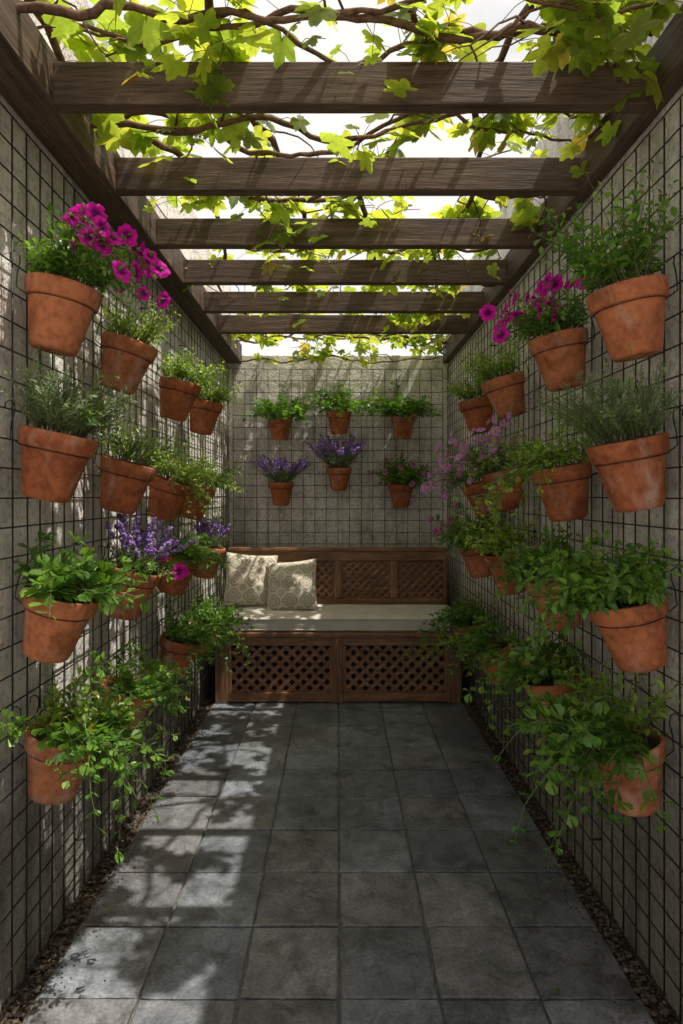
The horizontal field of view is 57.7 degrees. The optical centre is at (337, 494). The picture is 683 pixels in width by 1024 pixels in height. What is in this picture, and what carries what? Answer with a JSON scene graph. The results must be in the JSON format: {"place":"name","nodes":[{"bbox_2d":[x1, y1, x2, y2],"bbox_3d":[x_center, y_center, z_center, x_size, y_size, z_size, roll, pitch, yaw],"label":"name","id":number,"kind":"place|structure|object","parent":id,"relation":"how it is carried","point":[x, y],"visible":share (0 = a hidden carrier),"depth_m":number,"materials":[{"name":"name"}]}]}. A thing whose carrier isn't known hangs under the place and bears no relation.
{"place":"outdoors","nodes":[
{"label":"outdoors","id":0,"kind":"place"},
{"bbox_2d":[87,0,564,354],"label":"sky","id":1,"kind":"structure","parent":0,"point":[449,144],"materials":[{"name":"white"}]},
{"bbox_2d":[22,701,654,1023],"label":"paving","id":2,"kind":"structure","parent":0,"point":[446,909],"depth_m":2.23,"materials":[{"name":"grey tile"}]},
{"bbox_2d":[215,547,460,702],"bbox_3d":[0.000,0.930,4.610,1.734,1.033,0.640,0,0,0],"label":"storage bench","id":3,"kind":"object","parent":2,"relation":"on","point":[327,666],"visible":0.8,"depth_m":4.34,"materials":[{"name":"brown wood"}]},
{"bbox_2d":[225,604,451,631],"bbox_3d":[0.000,0.896,4.576,1.710,0.114,0.560,0,0,0],"label":"seat cushion","id":4,"kind":"object","parent":3,"relation":"on","point":[372,618],"visible":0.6,"depth_m":4.31,"materials":[{"name":"fabric"}]},
{"bbox_2d":[223,552,277,605],"bbox_3d":[-0.665,0.650,4.729,0.397,0.407,0.160,5,-15,-13],"label":"throw pillow","id":5,"kind":"object","parent":4,"relation":"on","point":[246,578],"visible":0.85,"depth_m":4.67,"materials":[{"name":"beige fabric"}]},
{"bbox_2d":[267,559,317,609],"bbox_3d":[-0.345,0.675,4.620,0.387,0.387,0.167,-6,-23,8],"label":"throw pillow","id":6,"kind":"object","parent":4,"relation":"on","point":[291,585],"visible":1,"depth_m":4.55,"materials":[{"name":"beige fabric"}]},
{"bbox_2d":[42,708,663,1023],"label":"fallen leaves","id":7,"kind":"object","parent":2,"relation":"on","point":[252,1017],"visible":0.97,"depth_m":2.40,"materials":[{"name":"brown plant"}]},
{"bbox_2d":[0,684,679,1023],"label":"ground","id":8,"kind":"structure","parent":0,"point":[650,1006],"depth_m":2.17,"materials":[{"name":"grey gravel"}]},
{"bbox_2d":[0,0,230,1010],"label":"concrete wall","id":9,"kind":"structure","parent":8,"relation":"on","point":[20,562],"depth_m":2.11,"materials":[{"name":"grey concrete"}]},
{"bbox_2d":[0,102,229,1016],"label":"wire trellis","id":10,"kind":"object","parent":9,"relation":"attached to","point":[83,839],"visible":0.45,"depth_m":2.25,"materials":[{"name":"black metal"}]},
{"bbox_2d":[9,697,93,805],"bbox_3d":[-0.833,0.754,1.822,0.252,0.257,0.213,10,0,-3],"label":"terracotta pot","id":11,"kind":"object","parent":10,"relation":"attached to","point":[53,780],"visible":0.57,"depth_m":1.75,"materials":[{"name":"ceramic"}]},
{"bbox_2d":[0,634,182,841],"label":"geranium plant","id":12,"kind":"object","parent":11,"relation":"in","point":[74,728],"visible":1,"depth_m":1.78,"materials":[{"name":"green plant"}]},
{"bbox_2d":[6,398,97,502],"bbox_3d":[-0.839,-0.120,1.792,0.252,0.257,0.213,15,0,1],"label":"terracotta pot","id":13,"kind":"object","parent":10,"relation":"attached to","point":[52,465],"visible":0.94,"depth_m":1.72,"materials":[{"name":"ceramic"}]},
{"bbox_2d":[0,355,148,452],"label":"rosemary plant","id":14,"kind":"object","parent":13,"relation":"in","point":[47,408],"visible":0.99,"depth_m":1.74,"materials":[{"name":"green plant"}]},
{"bbox_2d":[8,563,101,663],"bbox_3d":[-0.833,0.347,1.815,0.252,0.257,0.213,10,-1,-4],"label":"terracotta pot","id":15,"kind":"object","parent":10,"relation":"attached to","point":[56,631],"visible":0.68,"depth_m":1.75,"materials":[{"name":"ceramic"}]},
{"bbox_2d":[17,524,146,613],"bbox_3d":[-0.745,0.206,1.832,0.360,0.242,0.462,3,0,-4],"label":"strawberry plant","id":16,"kind":"object","parent":15,"relation":"in","point":[85,575],"visible":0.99,"depth_m":1.79,"materials":[{"name":"green plant"}]},
{"bbox_2d":[13,247,101,356],"bbox_3d":[-0.841,-0.557,1.826,0.252,0.257,0.213,17,1,3],"label":"terracotta pot","id":17,"kind":"object","parent":10,"relation":"attached to","point":[59,313],"visible":0.98,"depth_m":1.76,"materials":[{"name":"ceramic"}]},
{"bbox_2d":[23,210,170,310],"bbox_3d":[-0.706,-0.690,1.853,0.408,0.324,0.406,0,0,-36],"label":"petunia plant","id":18,"kind":"object","parent":17,"relation":"in","point":[91,275],"visible":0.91,"depth_m":1.77,"materials":[{"name":"green plant"}]},
{"bbox_2d":[91,660,153,741],"bbox_3d":[-0.837,0.798,2.392,0.252,0.257,0.213,13,0,-2],"label":"terracotta pot","id":19,"kind":"object","parent":10,"relation":"attached to","point":[140,716],"visible":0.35,"depth_m":2.34,"materials":[{"name":"ceramic"}]},
{"bbox_2d":[101,639,206,740],"bbox_3d":[-0.717,0.728,2.401,0.398,0.336,0.395,7,0,-2],"label":"geranium plant","id":20,"kind":"object","parent":19,"relation":"in","point":[134,674],"visible":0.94,"depth_m":2.37,"materials":[{"name":"green plant"}]},
{"bbox_2d":[91,437,157,514],"bbox_3d":[-0.838,-0.068,2.396,0.252,0.257,0.213,14,1,4],"label":"terracotta pot","id":21,"kind":"object","parent":10,"relation":"attached to","point":[124,486],"visible":0.94,"depth_m":2.33,"materials":[{"name":"ceramic"}]},
{"bbox_2d":[93,411,210,466],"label":"thyme plant","id":22,"kind":"object","parent":21,"relation":"in","point":[119,449],"visible":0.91,"depth_m":2.35,"materials":[{"name":"green plant"}]},
{"bbox_2d":[95,314,157,394],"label":"terracotta pot","id":23,"kind":"object","parent":10,"relation":"attached to","point":[124,358],"visible":0.94,"depth_m":2.34,"materials":[{"name":"ceramic"}]},
{"bbox_2d":[114,291,181,352],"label":"oregano plant","id":24,"kind":"object","parent":23,"relation":"in","point":[148,336],"visible":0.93,"depth_m":2.36,"materials":[{"name":"green plant"}]},
{"bbox_2d":[96,549,161,619],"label":"terracotta pot","id":25,"kind":"object","parent":10,"relation":"attached to","point":[135,607],"visible":0.53,"depth_m":2.39,"materials":[{"name":"ceramic"}]},
{"bbox_2d":[101,514,199,586],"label":"lavender plant","id":26,"kind":"object","parent":25,"relation":"in","point":[146,561],"visible":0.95,"depth_m":2.41,"materials":[{"name":"purple plant"}]},
{"bbox_2d":[142,462,192,521],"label":"terracotta pot","id":27,"kind":"object","parent":10,"relation":"attached to","point":[161,506],"visible":0.71,"depth_m":2.93,"materials":[{"name":"ceramic"}]},
{"bbox_2d":[148,444,236,535],"bbox_3d":[-0.683,-0.048,2.957,0.453,0.422,0.470,9,1,4],"label":"trailing plant","id":28,"kind":"object","parent":27,"relation":"in","point":[181,475],"visible":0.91,"depth_m":2.93,"materials":[{"name":"green plant"}]},
{"bbox_2d":[154,542,199,595],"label":"terracotta pot","id":29,"kind":"object","parent":10,"relation":"attached to","point":[169,584],"visible":0.63,"depth_m":3.08,"materials":[{"name":"ceramic"}]},
{"bbox_2d":[156,519,228,584],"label":"geranium plant","id":30,"kind":"object","parent":29,"relation":"in","point":[197,549],"visible":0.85,"depth_m":3.12,"materials":[{"name":"green plant"}]},
{"bbox_2d":[153,364,201,421],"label":"terracotta pot","id":31,"kind":"object","parent":10,"relation":"attached to","point":[179,397],"visible":0.99,"depth_m":3.10,"materials":[{"name":"ceramic"}]},
{"bbox_2d":[157,345,232,384],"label":"basil plant","id":32,"kind":"object","parent":31,"relation":"in","point":[198,373],"visible":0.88,"depth_m":3.11,"materials":[{"name":"green plant"}]},
{"bbox_2d":[154,619,201,678],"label":"terracotta pot","id":33,"kind":"object","parent":10,"relation":"attached to","point":[169,647],"visible":0.59,"depth_m":3.12,"materials":[{"name":"ceramic"}]},
{"bbox_2d":[159,595,231,677],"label":"geranium plant","id":34,"kind":"object","parent":33,"relation":"in","point":[200,630],"visible":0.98,"depth_m":3.13,"materials":[{"name":"green plant"}]},
{"bbox_2d":[179,484,215,519],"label":"terracotta pot","id":35,"kind":"object","parent":10,"relation":"attached to","point":[199,506],"visible":0.34,"depth_m":3.49,"materials":[{"name":"ceramic"}]},
{"bbox_2d":[176,443,247,491],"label":"basil plant","id":36,"kind":"object","parent":35,"relation":"in","point":[219,477],"visible":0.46,"depth_m":3.52,"materials":[{"name":"green plant"}]},
{"bbox_2d":[183,609,220,655],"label":"terracotta pot","id":37,"kind":"object","parent":10,"relation":"attached to","point":[207,649],"visible":0.08,"depth_m":3.75,"materials":[{"name":"ceramic"}]},
{"bbox_2d":[187,587,259,670],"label":"ivy plant","id":38,"kind":"object","parent":37,"relation":"in","point":[223,615],"visible":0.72,"depth_m":3.72,"materials":[{"name":"green plant"}]},
{"bbox_2d":[185,532,225,578],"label":"terracotta pot","id":39,"kind":"object","parent":10,"relation":"attached to","point":[199,572],"visible":0.45,"depth_m":3.80,"materials":[{"name":"ceramic"}]},
{"bbox_2d":[193,515,235,548],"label":"lavender plant","id":40,"kind":"object","parent":39,"relation":"in","point":[223,530],"visible":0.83,"depth_m":3.82,"materials":[{"name":"purple plant"}]},
{"bbox_2d":[189,399,222,434],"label":"terracotta pot","id":41,"kind":"object","parent":10,"relation":"attached to","point":[203,416],"visible":0.79,"depth_m":3.70,"materials":[{"name":"ceramic"}]},
{"bbox_2d":[196,371,237,404],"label":"basil plant","id":42,"kind":"object","parent":41,"relation":"in","point":[208,393],"visible":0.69,"depth_m":3.70,"materials":[{"name":"green plant"}]},
{"bbox_2d":[0,0,682,363],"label":"pergola","id":43,"kind":"object","parent":9,"relation":"attached to","point":[46,94],"visible":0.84,"depth_m":2.32,"materials":[{"name":"brown wood"}]},
{"bbox_2d":[15,0,682,367],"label":"grape vine","id":44,"kind":"object","parent":43,"relation":"attached to","point":[612,30],"visible":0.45,"depth_m":1.83,"materials":[{"name":"green plant"}]},
{"bbox_2d":[227,355,448,604],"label":"concrete wall","id":45,"kind":"structure","parent":8,"relation":"on","point":[333,505],"depth_m":5.36,"materials":[{"name":"grey concrete"}]},
{"bbox_2d":[233,369,442,546],"bbox_3d":[0.000,0.170,5.340,1.808,2.507,0.046,0,0,0],"label":"wire trellis","id":46,"kind":"object","parent":45,"relation":"attached to","point":[314,462],"visible":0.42,"depth_m":5.32,"materials":[{"name":"black metal"}]},
{"bbox_2d":[267,416,292,440],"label":"terracotta pot","id":47,"kind":"object","parent":46,"relation":"attached to","point":[280,429],"visible":0.92,"depth_m":5.14,"materials":[{"name":"ceramic"}]},
{"bbox_2d":[242,381,322,420],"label":"geranium plant","id":48,"kind":"object","parent":47,"relation":"in","point":[278,408],"visible":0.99,"depth_m":5.12,"materials":[{"name":"green plant"}]},
{"bbox_2d":[268,481,293,505],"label":"terracotta pot","id":49,"kind":"object","parent":46,"relation":"attached to","point":[280,493],"visible":0.91,"depth_m":5.14,"materials":[{"name":"ceramic"}]},
{"bbox_2d":[252,451,312,482],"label":"lavender plant","id":50,"kind":"object","parent":49,"relation":"in","point":[273,470],"visible":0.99,"depth_m":5.14,"materials":[{"name":"purple plant"}]},
{"bbox_2d":[326,410,351,434],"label":"terracotta pot","id":51,"kind":"object","parent":46,"relation":"attached to","point":[338,421],"visible":0.9,"depth_m":5.14,"materials":[{"name":"ceramic"}]},
{"bbox_2d":[298,380,367,417],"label":"geranium plant","id":52,"kind":"object","parent":51,"relation":"in","point":[332,401],"visible":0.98,"depth_m":5.12,"materials":[{"name":"green plant"}]},
{"bbox_2d":[326,467,351,489],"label":"terracotta pot","id":53,"kind":"object","parent":46,"relation":"attached to","point":[338,478],"visible":0.97,"depth_m":5.14,"materials":[{"name":"ceramic"}]},
{"bbox_2d":[306,429,367,466],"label":"lavender plant","id":54,"kind":"object","parent":53,"relation":"in","point":[340,451],"visible":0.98,"depth_m":5.12,"materials":[{"name":"purple plant"}]},
{"bbox_2d":[388,482,413,507],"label":"terracotta pot","id":55,"kind":"object","parent":46,"relation":"attached to","point":[400,495],"visible":0.88,"depth_m":5.14,"materials":[{"name":"ceramic"}]},
{"bbox_2d":[372,455,436,485],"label":"impatiens plant","id":56,"kind":"object","parent":55,"relation":"in","point":[415,474],"visible":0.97,"depth_m":5.13,"materials":[{"name":"green plant"}]},
{"bbox_2d":[390,415,415,438],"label":"terracotta pot","id":57,"kind":"object","parent":46,"relation":"attached to","point":[402,426],"visible":0.88,"depth_m":5.14,"materials":[{"name":"ceramic"}]},
{"bbox_2d":[360,383,445,420],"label":"geranium plant","id":58,"kind":"object","parent":57,"relation":"in","point":[407,407],"visible":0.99,"depth_m":5.12,"materials":[{"name":"green plant"}]},
{"bbox_2d":[448,0,682,1023],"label":"concrete wall","id":59,"kind":"structure","parent":8,"relation":"on","point":[671,116],"depth_m":2.14,"materials":[{"name":"grey concrete"}]},
{"bbox_2d":[446,93,682,1023],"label":"wire trellis","id":60,"kind":"object","parent":59,"relation":"attached to","point":[679,529],"visible":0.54,"depth_m":2.17,"materials":[{"name":"black metal"}]},
{"bbox_2d":[452,605,490,655],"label":"terracotta pot","id":61,"kind":"object","parent":60,"relation":"attached to","point":[480,625],"visible":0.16,"depth_m":3.76,"materials":[{"name":"ceramic"}]},
{"bbox_2d":[409,583,493,678],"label":"ivy plant","id":62,"kind":"object","parent":61,"relation":"in","point":[456,614],"visible":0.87,"depth_m":3.77,"materials":[{"name":"green plant"}]},
{"bbox_2d":[458,396,493,434],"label":"terracotta pot","id":63,"kind":"object","parent":60,"relation":"attached to","point":[477,413],"visible":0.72,"depth_m":3.54,"materials":[{"name":"ceramic"}]},
{"bbox_2d":[439,363,493,402],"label":"oregano plant","id":64,"kind":"object","parent":63,"relation":"in","point":[467,394],"visible":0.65,"depth_m":3.56,"materials":[{"name":"green plant"}]},
{"bbox_2d":[458,527,497,577],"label":"terracotta pot","id":65,"kind":"object","parent":60,"relation":"attached to","point":[478,567],"visible":0.47,"depth_m":3.54,"materials":[{"name":"ceramic"}]},
{"bbox_2d":[417,503,508,548],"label":"impatiens plant","id":66,"kind":"object","parent":65,"relation":"in","point":[449,525],"visible":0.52,"depth_m":3.52,"materials":[{"name":"green plant"}]},
{"bbox_2d":[461,469,500,517],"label":"terracotta pot","id":67,"kind":"object","parent":60,"relation":"attached to","point":[474,493],"visible":0.54,"depth_m":3.46,"materials":[{"name":"ceramic"}]},
{"bbox_2d":[429,440,500,485],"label":"bellflower plant","id":68,"kind":"object","parent":67,"relation":"in","point":[459,476],"visible":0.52,"depth_m":3.50,"materials":[{"name":"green plant"}]},
{"bbox_2d":[475,627,519,685],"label":"terracotta pot","id":69,"kind":"object","parent":60,"relation":"attached to","point":[479,657],"visible":0.25,"depth_m":3.15,"materials":[{"name":"ceramic"}]},
{"bbox_2d":[442,602,523,697],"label":"ivy plant","id":70,"kind":"object","parent":69,"relation":"in","point":[479,639],"visible":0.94,"depth_m":3.17,"materials":[{"name":"green plant"}]},
{"bbox_2d":[481,465,529,511],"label":"terracotta pot","id":71,"kind":"object","parent":60,"relation":"attached to","point":[504,504],"visible":0.56,"depth_m":2.97,"materials":[{"name":"ceramic"}]},
{"bbox_2d":[435,413,531,484],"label":"bellflower plant","id":72,"kind":"object","parent":71,"relation":"in","point":[470,456],"visible":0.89,"depth_m":3.00,"materials":[{"name":"purple plant"}]},
{"bbox_2d":[480,358,532,418],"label":"terracotta pot","id":73,"kind":"object","parent":60,"relation":"attached to","point":[504,393],"visible":0.99,"depth_m":2.96,"materials":[{"name":"ceramic"}]},
{"bbox_2d":[453,334,527,379],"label":"oregano plant","id":74,"kind":"object","parent":73,"relation":"in","point":[486,370],"visible":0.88,"depth_m":3.00,"materials":[{"name":"green plant"}]},
{"bbox_2d":[484,534,536,594],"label":"terracotta pot","id":75,"kind":"object","parent":60,"relation":"attached to","point":[497,575],"visible":0.37,"depth_m":2.90,"materials":[{"name":"ceramic"}]},
{"bbox_2d":[440,508,542,567],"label":"basil plant","id":76,"kind":"object","parent":75,"relation":"in","point":[499,538],"visible":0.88,"depth_m":2.92,"materials":[{"name":"green plant"}]},
{"bbox_2d":[524,553,587,631],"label":"terracotta pot","id":77,"kind":"object","parent":60,"relation":"attached to","point":[551,623],"visible":0.37,"depth_m":2.27,"materials":[{"name":"ceramic"}]},
{"bbox_2d":[475,523,586,613],"bbox_3d":[0.739,0.275,2.299,0.374,0.333,0.475,0,0,30],"label":"mint plant","id":78,"kind":"object","parent":77,"relation":"in","point":[537,567],"visible":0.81,"depth_m":2.26,"materials":[{"name":"green plant"}]},
{"bbox_2d":[523,653,589,729],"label":"terracotta pot","id":79,"kind":"object","parent":60,"relation":"attached to","point":[553,711],"visible":0.18,"depth_m":2.28,"materials":[{"name":"ceramic"}]},
{"bbox_2d":[456,626,590,724],"bbox_3d":[0.698,0.699,2.353,0.470,0.375,0.580,-7,0,1],"label":"ivy plant","id":80,"kind":"object","parent":79,"relation":"in","point":[533,665],"visible":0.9,"depth_m":2.31,"materials":[{"name":"green plant"}]},
{"bbox_2d":[528,315,594,391],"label":"terracotta pot","id":81,"kind":"object","parent":60,"relation":"attached to","point":[558,355],"visible":0.93,"depth_m":2.21,"materials":[{"name":"ceramic"}]},
{"bbox_2d":[487,277,588,360],"bbox_3d":[0.718,-0.645,2.278,0.383,0.292,0.476,-8,0,-2],"label":"petunia plant","id":82,"kind":"object","parent":81,"relation":"in","point":[533,321],"visible":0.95,"depth_m":2.22,"materials":[{"name":"green plant"}]},
{"bbox_2d":[532,440,598,521],"bbox_3d":[0.838,-0.045,2.243,0.252,0.257,0.213,-14,0,-1],"label":"terracotta pot","id":83,"kind":"object","parent":60,"relation":"attached to","point":[566,494],"visible":0.78,"depth_m":2.17,"materials":[{"name":"ceramic"}]},
{"bbox_2d":[466,412,609,541],"bbox_3d":[0.675,-0.061,2.261,0.514,0.443,0.509,-8,0,-1],"label":"trailing plant","id":84,"kind":"object","parent":83,"relation":"in","point":[544,458],"visible":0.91,"depth_m":2.18,"materials":[{"name":"green plant"}]},
{"bbox_2d":[586,565,681,672],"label":"terracotta pot","id":85,"kind":"object","parent":60,"relation":"attached to","point":[637,644],"visible":0.53,"depth_m":1.67,"materials":[{"name":"ceramic"}]},
{"bbox_2d":[520,522,682,664],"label":"mint plant","id":86,"kind":"object","parent":85,"relation":"in","point":[622,584],"visible":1,"depth_m":1.65,"materials":[{"name":"green plant"}]},
{"bbox_2d":[586,254,682,362],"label":"terracotta pot","id":87,"kind":"object","parent":60,"relation":"attached to","point":[628,315],"visible":0.99,"depth_m":1.66,"materials":[{"name":"ceramic"}]},
{"bbox_2d":[517,152,682,300],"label":"lemon balm plant","id":88,"kind":"object","parent":87,"relation":"in","point":[602,266],"visible":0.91,"depth_m":1.68,"materials":[{"name":"green plant"}]},
{"bbox_2d":[586,407,682,512],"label":"terracotta pot","id":89,"kind":"object","parent":60,"relation":"attached to","point":[633,474],"visible":0.92,"depth_m":1.66,"materials":[{"name":"ceramic"}]},
{"bbox_2d":[531,354,682,446],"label":"rosemary plant","id":90,"kind":"object","parent":89,"relation":"in","point":[595,426],"visible":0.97,"depth_m":1.65,"materials":[{"name":"green plant"}]},
{"bbox_2d":[592,701,678,816],"bbox_3d":[0.836,0.746,1.748,0.252,0.257,0.213,-12,0,-2],"label":"terracotta pot","id":91,"kind":"object","parent":60,"relation":"attached to","point":[648,780],"visible":0.36,"depth_m":1.68,"materials":[{"name":"ceramic"}]},
{"bbox_2d":[492,627,682,845],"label":"ivy plant","id":92,"kind":"object","parent":91,"relation":"in","point":[579,731],"visible":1,"depth_m":1.67,"materials":[{"name":"green plant"}]}
]}

